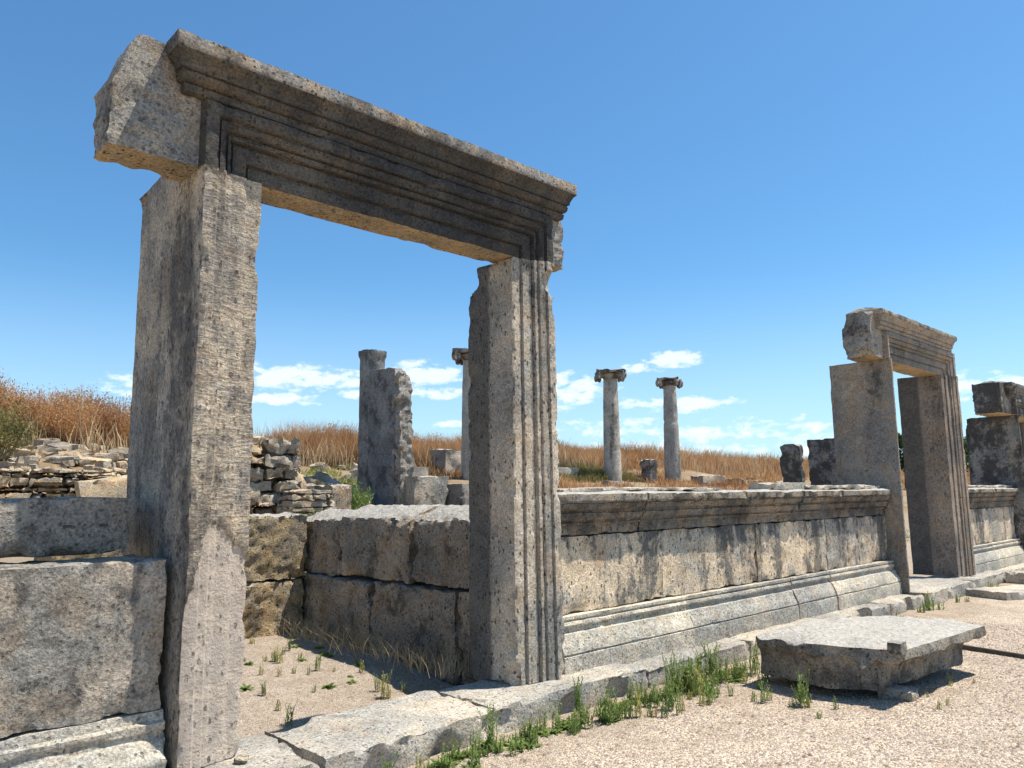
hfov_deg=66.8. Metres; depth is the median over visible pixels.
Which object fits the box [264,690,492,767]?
step stone
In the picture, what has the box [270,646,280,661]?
weed clump
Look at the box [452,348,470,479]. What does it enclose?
ionic column
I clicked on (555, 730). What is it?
leafy weed
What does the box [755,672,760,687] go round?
weed clump
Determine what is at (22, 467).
rubble stone
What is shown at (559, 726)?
weed clump
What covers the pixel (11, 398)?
dry shrub
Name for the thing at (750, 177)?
sky
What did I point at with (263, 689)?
weed clump
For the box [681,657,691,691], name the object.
weed clump
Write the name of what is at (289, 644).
weed clump
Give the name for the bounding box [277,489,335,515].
dry stone wall
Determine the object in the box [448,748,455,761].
weed clump
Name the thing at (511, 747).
weed clump
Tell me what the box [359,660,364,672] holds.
weed clump
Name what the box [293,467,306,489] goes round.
leaning slab
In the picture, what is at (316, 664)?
weed clump
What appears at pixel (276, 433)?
dry shrub
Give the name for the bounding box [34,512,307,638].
wall
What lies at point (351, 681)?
leafy weed
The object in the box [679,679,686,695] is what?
weed clump
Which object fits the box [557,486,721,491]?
coping slab
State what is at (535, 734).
weed clump
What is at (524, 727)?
weed clump
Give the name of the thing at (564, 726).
leafy weed
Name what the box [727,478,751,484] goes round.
rubble stone
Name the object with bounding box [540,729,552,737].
leafy weed
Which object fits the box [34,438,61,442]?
rubble stone
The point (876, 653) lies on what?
fallen cornice block
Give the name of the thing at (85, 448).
rubble stone
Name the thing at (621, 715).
weed clump
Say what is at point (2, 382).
dry shrub
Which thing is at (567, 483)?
dry grass
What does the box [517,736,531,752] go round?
weed clump
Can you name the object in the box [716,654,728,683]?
weed clump
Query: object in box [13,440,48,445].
rubble stone
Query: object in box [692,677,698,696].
weed clump
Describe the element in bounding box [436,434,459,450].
dry shrub
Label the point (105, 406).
dry shrub
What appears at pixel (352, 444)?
dry grass
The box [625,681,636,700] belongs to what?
weed clump
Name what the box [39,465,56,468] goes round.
rubble stone
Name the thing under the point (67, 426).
dry shrub
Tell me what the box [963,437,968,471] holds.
tree
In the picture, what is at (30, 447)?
rubble stone
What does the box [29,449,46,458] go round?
rubble stone
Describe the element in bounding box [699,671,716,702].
weed clump
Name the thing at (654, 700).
weed clump
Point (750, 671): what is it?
weed clump
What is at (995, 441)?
stone doorway
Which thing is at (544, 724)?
weed clump
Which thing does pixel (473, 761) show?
weed clump
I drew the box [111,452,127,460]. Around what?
rubble stone
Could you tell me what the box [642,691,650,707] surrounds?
weed clump
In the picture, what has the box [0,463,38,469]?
rubble stone
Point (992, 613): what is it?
ground
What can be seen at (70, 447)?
rubble stone
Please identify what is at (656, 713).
weed clump
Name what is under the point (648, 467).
rubble pier
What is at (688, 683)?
weed clump
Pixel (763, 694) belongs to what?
weed clump
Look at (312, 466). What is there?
rubble stone
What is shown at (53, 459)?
rubble stone
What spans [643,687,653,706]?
weed clump
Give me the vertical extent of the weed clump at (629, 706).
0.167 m
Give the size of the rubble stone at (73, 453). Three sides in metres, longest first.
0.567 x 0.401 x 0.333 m
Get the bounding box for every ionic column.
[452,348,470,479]
[594,369,626,480]
[655,377,682,482]
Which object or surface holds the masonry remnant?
on the ground at (992, 613)
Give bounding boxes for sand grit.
[238,632,448,736]
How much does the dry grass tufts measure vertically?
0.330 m
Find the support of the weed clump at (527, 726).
on the ground at (992, 613)
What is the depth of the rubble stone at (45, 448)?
16.65 m
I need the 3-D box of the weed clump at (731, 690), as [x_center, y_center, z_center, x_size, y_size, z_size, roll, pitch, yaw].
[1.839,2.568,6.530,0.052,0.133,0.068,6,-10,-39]
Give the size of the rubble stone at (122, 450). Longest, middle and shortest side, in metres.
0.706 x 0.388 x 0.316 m
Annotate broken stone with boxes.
[1005,570,1023,583]
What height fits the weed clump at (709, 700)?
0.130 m
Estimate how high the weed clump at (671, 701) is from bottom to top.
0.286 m
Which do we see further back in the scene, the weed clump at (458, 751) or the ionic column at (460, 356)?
the ionic column at (460, 356)
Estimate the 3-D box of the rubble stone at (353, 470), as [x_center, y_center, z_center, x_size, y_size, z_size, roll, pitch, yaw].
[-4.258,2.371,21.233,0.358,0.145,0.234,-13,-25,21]
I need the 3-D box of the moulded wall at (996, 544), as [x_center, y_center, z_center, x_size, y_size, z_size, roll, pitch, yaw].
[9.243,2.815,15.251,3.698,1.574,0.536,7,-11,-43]
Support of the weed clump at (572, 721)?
on the ground at (992, 613)
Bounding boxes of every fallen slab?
[413,467,427,475]
[558,467,577,475]
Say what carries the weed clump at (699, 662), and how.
on the ground at (992, 613)
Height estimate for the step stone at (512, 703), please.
0.320 m
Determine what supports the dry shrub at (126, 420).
on the ground at (992, 613)
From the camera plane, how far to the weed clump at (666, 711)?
5.93 m
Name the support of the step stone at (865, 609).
on the ground at (992, 613)
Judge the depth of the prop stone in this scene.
6.34 m
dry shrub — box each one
[0,368,24,404]
[0,377,36,429]
[0,383,51,434]
[9,383,81,438]
[30,389,106,442]
[41,384,108,429]
[53,383,125,437]
[90,395,127,439]
[92,391,130,444]
[118,413,129,443]
[260,427,290,439]
[288,422,330,447]
[315,419,353,444]
[416,430,448,451]
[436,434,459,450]
[557,438,570,451]
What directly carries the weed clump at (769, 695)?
on the ground at (992, 613)
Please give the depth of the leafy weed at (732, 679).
6.97 m
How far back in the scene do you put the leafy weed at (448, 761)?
4.88 m
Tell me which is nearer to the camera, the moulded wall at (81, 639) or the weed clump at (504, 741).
the moulded wall at (81, 639)
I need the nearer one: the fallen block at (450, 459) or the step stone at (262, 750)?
the step stone at (262, 750)
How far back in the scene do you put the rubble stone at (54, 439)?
18.10 m
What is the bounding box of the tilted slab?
[74,475,126,497]
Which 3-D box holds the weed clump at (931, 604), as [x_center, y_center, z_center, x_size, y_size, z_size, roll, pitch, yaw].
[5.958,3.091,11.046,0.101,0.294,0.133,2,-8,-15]
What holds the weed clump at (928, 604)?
on the ground at (992, 613)
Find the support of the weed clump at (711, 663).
on the ground at (992, 613)
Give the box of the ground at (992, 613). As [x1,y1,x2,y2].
[0,445,1023,767]
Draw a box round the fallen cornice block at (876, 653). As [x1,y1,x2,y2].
[756,615,985,690]
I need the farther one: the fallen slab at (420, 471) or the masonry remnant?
the fallen slab at (420, 471)
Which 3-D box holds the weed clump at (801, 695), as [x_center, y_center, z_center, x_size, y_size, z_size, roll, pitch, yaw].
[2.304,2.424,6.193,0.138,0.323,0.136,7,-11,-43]
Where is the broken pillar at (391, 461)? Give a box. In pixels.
[367,367,414,504]
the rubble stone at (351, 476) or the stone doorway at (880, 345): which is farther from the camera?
the rubble stone at (351, 476)
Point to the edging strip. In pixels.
(991, 651)
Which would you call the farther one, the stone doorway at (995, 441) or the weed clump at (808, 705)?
the stone doorway at (995, 441)
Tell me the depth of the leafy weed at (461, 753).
5.00 m
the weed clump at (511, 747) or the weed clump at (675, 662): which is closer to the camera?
the weed clump at (511, 747)
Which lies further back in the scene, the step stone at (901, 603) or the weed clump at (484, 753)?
the step stone at (901, 603)
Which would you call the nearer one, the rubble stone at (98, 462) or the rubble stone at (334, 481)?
the rubble stone at (98, 462)
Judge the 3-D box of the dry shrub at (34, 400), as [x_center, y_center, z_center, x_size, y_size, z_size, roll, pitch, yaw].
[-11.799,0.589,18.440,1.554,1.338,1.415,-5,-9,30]
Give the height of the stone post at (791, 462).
2.468 m
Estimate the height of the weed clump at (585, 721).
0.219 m
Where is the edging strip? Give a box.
[962,644,1023,658]
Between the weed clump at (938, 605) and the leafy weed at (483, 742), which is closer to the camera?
the leafy weed at (483, 742)
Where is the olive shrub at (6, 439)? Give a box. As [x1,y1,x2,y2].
[0,392,46,461]
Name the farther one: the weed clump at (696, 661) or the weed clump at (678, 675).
the weed clump at (696, 661)
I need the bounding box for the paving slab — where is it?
[966,585,1023,600]
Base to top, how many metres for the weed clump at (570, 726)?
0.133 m
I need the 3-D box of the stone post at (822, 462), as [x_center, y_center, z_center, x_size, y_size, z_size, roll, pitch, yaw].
[6.988,2.539,17.263,0.219,2.642,0.663,7,-11,-43]
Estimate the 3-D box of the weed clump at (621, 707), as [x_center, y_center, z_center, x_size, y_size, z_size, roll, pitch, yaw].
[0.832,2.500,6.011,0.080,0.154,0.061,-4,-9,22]
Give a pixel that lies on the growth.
(328, 471)
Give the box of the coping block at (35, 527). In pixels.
[0,497,131,557]
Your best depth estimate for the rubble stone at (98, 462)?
16.41 m
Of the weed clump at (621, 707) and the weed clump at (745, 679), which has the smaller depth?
the weed clump at (621, 707)
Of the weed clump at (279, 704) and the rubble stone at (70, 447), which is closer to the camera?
the weed clump at (279, 704)
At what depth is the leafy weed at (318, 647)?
8.55 m
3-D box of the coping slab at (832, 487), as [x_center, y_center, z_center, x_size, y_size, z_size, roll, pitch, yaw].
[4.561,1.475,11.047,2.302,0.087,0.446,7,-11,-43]
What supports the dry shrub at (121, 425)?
on the ground at (992, 613)
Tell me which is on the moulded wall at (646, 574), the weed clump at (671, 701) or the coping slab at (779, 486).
the coping slab at (779, 486)
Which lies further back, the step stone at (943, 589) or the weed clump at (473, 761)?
the step stone at (943, 589)
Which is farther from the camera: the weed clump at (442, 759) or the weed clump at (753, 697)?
the weed clump at (753, 697)
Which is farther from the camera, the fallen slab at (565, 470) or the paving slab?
the fallen slab at (565, 470)
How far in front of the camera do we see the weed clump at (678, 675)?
6.67 m
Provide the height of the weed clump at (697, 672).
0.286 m
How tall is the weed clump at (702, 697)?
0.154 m
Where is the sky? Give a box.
[0,0,1023,464]
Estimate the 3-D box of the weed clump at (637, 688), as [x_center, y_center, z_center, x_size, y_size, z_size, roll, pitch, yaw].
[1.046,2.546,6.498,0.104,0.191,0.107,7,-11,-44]
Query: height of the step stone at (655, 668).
0.282 m
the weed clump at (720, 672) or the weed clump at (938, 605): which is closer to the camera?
the weed clump at (720, 672)
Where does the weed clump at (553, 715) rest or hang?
on the ground at (992, 613)
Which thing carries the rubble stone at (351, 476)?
on the ground at (992, 613)
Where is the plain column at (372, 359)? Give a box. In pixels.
[357,349,386,492]
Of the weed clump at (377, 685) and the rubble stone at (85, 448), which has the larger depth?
the rubble stone at (85, 448)
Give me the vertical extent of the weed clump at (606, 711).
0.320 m
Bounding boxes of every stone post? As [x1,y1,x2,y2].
[780,444,804,482]
[807,438,837,484]
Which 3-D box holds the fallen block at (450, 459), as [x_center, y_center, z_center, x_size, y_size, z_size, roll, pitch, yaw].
[-2.103,2.623,25.777,0.969,0.931,0.876,7,-11,-43]
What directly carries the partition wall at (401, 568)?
on the ground at (992, 613)
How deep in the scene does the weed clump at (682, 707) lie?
6.11 m
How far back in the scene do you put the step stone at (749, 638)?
8.37 m
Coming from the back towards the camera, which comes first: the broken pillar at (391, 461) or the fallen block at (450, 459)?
the fallen block at (450, 459)
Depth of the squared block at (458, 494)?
16.22 m
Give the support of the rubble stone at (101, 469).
on the ground at (992, 613)
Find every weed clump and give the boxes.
[259,679,266,693]
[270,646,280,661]
[273,648,282,662]
[275,700,281,710]
[284,697,297,724]
[286,638,294,648]
[314,652,322,670]
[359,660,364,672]
[372,672,380,691]
[380,668,392,699]
[382,751,399,767]
[415,754,423,767]
[428,759,435,767]
[437,743,448,767]
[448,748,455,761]
[451,735,463,757]
[468,745,480,766]
[469,728,481,757]
[469,743,478,760]
[477,697,498,750]
[480,743,488,756]
[493,734,504,753]
[501,733,510,745]
[505,729,517,755]
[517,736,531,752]
[519,715,531,738]
[519,729,524,740]
[522,717,532,737]
[527,716,539,744]
[537,703,548,728]
[547,700,561,727]
[555,713,562,729]
[568,718,576,734]
[571,711,579,732]
[572,674,584,717]
[572,713,581,733]
[581,702,597,728]
[595,682,619,724]
[612,707,620,720]
[615,696,624,715]
[617,707,624,720]
[624,699,633,718]
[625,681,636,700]
[630,678,643,697]
[633,687,643,716]
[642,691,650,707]
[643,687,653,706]
[644,703,652,716]
[650,680,664,707]
[651,706,657,716]
[656,679,669,709]
[657,695,668,717]
[661,651,679,693]
[663,665,681,692]
[665,677,680,710]
[671,649,689,690]
[672,695,681,714]
[674,684,683,700]
[676,699,684,710]
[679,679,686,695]
[680,660,692,686]
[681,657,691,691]
[682,656,699,689]
[683,675,689,690]
[686,650,705,676]
[689,674,695,692]
[692,647,703,673]
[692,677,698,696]
[693,664,705,692]
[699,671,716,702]
[699,688,705,705]
[700,639,719,685]
[702,642,721,678]
[702,673,708,689]
[706,691,713,704]
[711,677,720,696]
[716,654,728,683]
[723,662,730,675]
[727,681,734,695]
[730,652,746,679]
[740,656,747,676]
[740,672,747,683]
[747,640,759,674]
[749,657,757,676]
[751,691,757,701]
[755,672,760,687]
[759,680,767,702]
[761,673,769,680]
[766,686,772,700]
[791,685,800,702]
[796,669,809,707]
[803,696,810,707]
[833,695,838,708]
[923,598,930,609]
[926,592,935,608]
[937,601,944,609]
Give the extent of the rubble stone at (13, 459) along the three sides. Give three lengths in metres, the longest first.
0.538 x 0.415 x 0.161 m
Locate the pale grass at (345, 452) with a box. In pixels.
[0,397,967,477]
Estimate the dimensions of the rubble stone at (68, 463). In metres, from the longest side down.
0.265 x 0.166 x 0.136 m
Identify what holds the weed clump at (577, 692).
on the ground at (992, 613)
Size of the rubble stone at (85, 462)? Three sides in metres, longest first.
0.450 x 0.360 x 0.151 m
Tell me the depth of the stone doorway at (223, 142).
5.10 m
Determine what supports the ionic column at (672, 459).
on the ground at (992, 613)
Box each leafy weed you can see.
[239,683,252,691]
[243,661,255,665]
[312,644,323,648]
[321,681,338,688]
[346,678,357,683]
[427,758,450,767]
[434,755,460,767]
[442,752,462,760]
[456,752,468,758]
[459,761,481,767]
[478,740,494,748]
[480,740,508,751]
[505,739,524,748]
[517,737,542,749]
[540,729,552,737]
[546,726,564,734]
[556,716,569,724]
[561,719,573,730]
[596,714,619,723]
[698,685,720,694]
[724,675,744,683]
[725,672,740,682]
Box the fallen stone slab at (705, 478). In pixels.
[691,474,725,485]
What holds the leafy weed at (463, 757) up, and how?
on the ground at (992, 613)
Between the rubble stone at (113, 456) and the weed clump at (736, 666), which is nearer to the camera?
the weed clump at (736, 666)
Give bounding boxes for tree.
[898,433,905,488]
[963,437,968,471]
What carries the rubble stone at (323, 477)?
on the ground at (992, 613)
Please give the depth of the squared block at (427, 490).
15.99 m
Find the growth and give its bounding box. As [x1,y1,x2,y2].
[126,455,450,507]
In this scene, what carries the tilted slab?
on the ground at (992, 613)
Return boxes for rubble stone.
[0,454,13,459]
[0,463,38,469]
[8,455,39,461]
[8,466,30,469]
[9,448,31,456]
[11,446,35,448]
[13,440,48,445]
[16,456,38,463]
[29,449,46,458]
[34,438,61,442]
[34,445,61,451]
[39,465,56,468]
[43,438,59,440]
[45,456,80,462]
[47,442,77,450]
[52,451,81,457]
[57,447,68,450]
[60,460,74,466]
[73,449,91,452]
[75,460,95,466]
[77,444,88,449]
[80,457,111,466]
[81,443,97,450]
[82,455,103,457]
[83,465,94,469]
[95,453,118,460]
[96,467,125,470]
[103,461,115,467]
[107,448,128,453]
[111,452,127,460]
[115,461,126,467]
[233,754,248,763]
[303,475,317,479]
[305,478,324,484]
[307,483,315,488]
[310,462,324,471]
[314,462,330,470]
[314,471,331,481]
[324,478,340,484]
[334,465,348,468]
[338,474,356,482]
[349,468,357,472]
[601,480,621,486]
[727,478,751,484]
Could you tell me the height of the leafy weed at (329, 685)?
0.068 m
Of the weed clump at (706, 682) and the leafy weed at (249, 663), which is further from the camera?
the leafy weed at (249, 663)
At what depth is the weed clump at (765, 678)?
7.01 m
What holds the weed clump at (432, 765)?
on the ground at (992, 613)
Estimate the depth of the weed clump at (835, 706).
6.10 m
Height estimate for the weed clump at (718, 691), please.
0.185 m
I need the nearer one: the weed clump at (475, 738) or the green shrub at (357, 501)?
the weed clump at (475, 738)
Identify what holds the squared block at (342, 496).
on the ground at (992, 613)
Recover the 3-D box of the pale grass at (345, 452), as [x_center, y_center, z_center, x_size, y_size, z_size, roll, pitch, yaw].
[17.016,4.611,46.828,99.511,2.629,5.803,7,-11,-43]
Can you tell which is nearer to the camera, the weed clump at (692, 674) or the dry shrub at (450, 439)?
the weed clump at (692, 674)
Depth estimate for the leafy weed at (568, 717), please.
5.80 m
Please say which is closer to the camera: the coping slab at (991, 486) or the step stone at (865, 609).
the step stone at (865, 609)
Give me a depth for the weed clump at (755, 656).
7.31 m
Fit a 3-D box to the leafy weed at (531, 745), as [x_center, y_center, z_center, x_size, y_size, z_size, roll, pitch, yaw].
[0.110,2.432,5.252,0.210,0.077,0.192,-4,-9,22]
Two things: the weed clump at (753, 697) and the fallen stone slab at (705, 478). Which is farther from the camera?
the fallen stone slab at (705, 478)
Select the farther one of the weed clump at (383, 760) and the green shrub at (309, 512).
the green shrub at (309, 512)
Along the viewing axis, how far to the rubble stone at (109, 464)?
16.29 m
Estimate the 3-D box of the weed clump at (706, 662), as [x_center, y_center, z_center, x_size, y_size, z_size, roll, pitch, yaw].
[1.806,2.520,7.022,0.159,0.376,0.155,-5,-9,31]
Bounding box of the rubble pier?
[640,459,656,483]
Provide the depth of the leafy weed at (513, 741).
5.21 m
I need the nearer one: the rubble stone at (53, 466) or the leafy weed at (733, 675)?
the leafy weed at (733, 675)
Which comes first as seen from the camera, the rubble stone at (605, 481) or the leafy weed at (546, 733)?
the leafy weed at (546, 733)
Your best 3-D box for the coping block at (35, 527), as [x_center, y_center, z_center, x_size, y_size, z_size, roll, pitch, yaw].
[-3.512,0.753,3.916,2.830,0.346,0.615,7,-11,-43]
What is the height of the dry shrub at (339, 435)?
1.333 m
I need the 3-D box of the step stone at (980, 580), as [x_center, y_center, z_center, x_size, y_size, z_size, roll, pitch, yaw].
[8.249,3.530,13.841,2.083,0.318,0.595,7,-11,-43]
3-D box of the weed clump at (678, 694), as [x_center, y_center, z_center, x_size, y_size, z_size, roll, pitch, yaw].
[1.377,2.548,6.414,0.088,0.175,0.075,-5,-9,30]
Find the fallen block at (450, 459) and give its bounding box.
[429,449,460,474]
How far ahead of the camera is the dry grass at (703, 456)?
38.01 m
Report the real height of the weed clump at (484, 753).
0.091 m
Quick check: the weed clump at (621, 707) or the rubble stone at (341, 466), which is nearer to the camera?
the weed clump at (621, 707)
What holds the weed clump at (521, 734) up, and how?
on the ground at (992, 613)
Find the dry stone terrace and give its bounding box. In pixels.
[0,467,126,497]
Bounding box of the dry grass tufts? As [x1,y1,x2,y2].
[269,613,470,677]
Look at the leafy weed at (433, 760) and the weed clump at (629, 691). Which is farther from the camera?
the weed clump at (629, 691)
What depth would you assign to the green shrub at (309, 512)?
11.92 m
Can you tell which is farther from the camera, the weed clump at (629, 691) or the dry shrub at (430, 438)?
the dry shrub at (430, 438)
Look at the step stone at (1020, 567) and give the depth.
15.04 m
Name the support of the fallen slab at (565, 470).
on the ground at (992, 613)
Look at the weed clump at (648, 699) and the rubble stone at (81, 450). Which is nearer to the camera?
the weed clump at (648, 699)
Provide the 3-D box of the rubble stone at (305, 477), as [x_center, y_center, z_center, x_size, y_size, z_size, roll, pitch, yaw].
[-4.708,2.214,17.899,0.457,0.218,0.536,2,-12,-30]
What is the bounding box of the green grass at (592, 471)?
[558,462,642,482]
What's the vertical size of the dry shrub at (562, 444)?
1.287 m
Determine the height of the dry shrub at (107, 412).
1.354 m
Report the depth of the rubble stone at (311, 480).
17.20 m
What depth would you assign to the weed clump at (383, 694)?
6.96 m
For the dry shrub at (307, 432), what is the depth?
25.11 m
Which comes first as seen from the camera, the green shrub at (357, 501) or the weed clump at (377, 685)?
the weed clump at (377, 685)
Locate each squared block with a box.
[314,484,351,511]
[404,476,448,505]
[446,483,468,505]
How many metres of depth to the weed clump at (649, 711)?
5.96 m
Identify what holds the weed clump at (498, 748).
on the ground at (992, 613)
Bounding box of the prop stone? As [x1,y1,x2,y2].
[877,685,919,701]
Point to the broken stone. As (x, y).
(1015, 576)
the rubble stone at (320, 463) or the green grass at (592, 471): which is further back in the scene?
the green grass at (592, 471)
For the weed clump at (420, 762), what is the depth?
4.78 m
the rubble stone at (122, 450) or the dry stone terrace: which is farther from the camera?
the rubble stone at (122, 450)
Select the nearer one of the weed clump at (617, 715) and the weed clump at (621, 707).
the weed clump at (617, 715)
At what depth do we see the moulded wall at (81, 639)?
4.09 m
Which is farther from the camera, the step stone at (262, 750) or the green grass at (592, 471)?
the green grass at (592, 471)
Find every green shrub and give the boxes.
[300,509,318,516]
[349,480,375,509]
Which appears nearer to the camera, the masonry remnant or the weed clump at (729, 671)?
the weed clump at (729, 671)
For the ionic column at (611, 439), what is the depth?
29.13 m
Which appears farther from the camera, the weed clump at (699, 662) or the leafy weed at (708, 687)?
the weed clump at (699, 662)
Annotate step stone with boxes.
[165,733,319,767]
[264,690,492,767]
[436,663,648,733]
[631,638,751,687]
[731,618,818,655]
[811,603,890,618]
[866,594,924,615]
[902,576,976,606]
[937,570,1005,587]
[995,563,1023,570]
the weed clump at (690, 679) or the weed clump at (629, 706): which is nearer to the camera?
the weed clump at (629, 706)
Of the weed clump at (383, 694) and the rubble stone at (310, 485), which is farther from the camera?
the rubble stone at (310, 485)
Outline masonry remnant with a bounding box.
[250,435,301,514]
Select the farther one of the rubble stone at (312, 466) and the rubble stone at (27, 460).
the rubble stone at (312, 466)
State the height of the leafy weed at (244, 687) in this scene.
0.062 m
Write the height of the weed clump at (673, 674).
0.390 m
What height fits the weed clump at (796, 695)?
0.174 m
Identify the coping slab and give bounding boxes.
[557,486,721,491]
[749,482,805,489]
[804,485,879,489]
[968,485,1011,487]
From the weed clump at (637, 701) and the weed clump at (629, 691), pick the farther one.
the weed clump at (629, 691)
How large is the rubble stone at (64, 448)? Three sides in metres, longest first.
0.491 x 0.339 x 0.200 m
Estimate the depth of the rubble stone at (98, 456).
16.96 m
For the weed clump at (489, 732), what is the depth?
5.22 m
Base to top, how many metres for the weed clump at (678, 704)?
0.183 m
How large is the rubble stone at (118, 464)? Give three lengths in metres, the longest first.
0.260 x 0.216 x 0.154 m
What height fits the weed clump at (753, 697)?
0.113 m
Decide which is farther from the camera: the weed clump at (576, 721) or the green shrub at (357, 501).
the green shrub at (357, 501)
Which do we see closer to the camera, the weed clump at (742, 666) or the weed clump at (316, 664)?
the weed clump at (742, 666)
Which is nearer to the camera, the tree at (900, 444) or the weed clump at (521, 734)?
the weed clump at (521, 734)
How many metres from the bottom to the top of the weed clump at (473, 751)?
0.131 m
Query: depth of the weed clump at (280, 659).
7.88 m
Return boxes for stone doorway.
[93,28,576,767]
[829,308,975,592]
[966,381,1023,548]
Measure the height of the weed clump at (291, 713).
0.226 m
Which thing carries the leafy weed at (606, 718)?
on the ground at (992, 613)
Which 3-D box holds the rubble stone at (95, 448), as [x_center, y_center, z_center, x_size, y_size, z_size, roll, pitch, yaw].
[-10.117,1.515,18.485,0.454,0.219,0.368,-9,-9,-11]
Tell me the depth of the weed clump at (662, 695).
6.14 m
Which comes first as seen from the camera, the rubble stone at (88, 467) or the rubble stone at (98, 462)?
the rubble stone at (88, 467)
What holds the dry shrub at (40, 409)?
on the ground at (992, 613)
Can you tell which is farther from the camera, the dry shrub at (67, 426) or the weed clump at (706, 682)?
the dry shrub at (67, 426)
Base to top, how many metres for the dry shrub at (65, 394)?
1.489 m
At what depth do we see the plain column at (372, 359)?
17.78 m
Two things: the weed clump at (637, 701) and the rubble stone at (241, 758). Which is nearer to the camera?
the rubble stone at (241, 758)
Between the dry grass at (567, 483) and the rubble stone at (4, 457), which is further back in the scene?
the dry grass at (567, 483)
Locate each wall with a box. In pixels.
[0,554,166,767]
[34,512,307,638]
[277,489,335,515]
[295,504,484,683]
[556,488,901,674]
[968,487,1023,573]
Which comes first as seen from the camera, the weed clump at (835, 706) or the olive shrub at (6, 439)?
the weed clump at (835, 706)
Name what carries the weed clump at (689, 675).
on the ground at (992, 613)
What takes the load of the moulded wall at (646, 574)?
on the step stone at (749, 638)
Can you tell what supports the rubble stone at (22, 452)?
on the ground at (992, 613)
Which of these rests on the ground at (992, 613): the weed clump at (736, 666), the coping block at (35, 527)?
the weed clump at (736, 666)
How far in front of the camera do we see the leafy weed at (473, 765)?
4.82 m
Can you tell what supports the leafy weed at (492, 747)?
on the ground at (992, 613)
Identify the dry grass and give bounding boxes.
[0,383,649,466]
[357,459,969,490]
[558,437,969,476]
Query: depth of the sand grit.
7.45 m

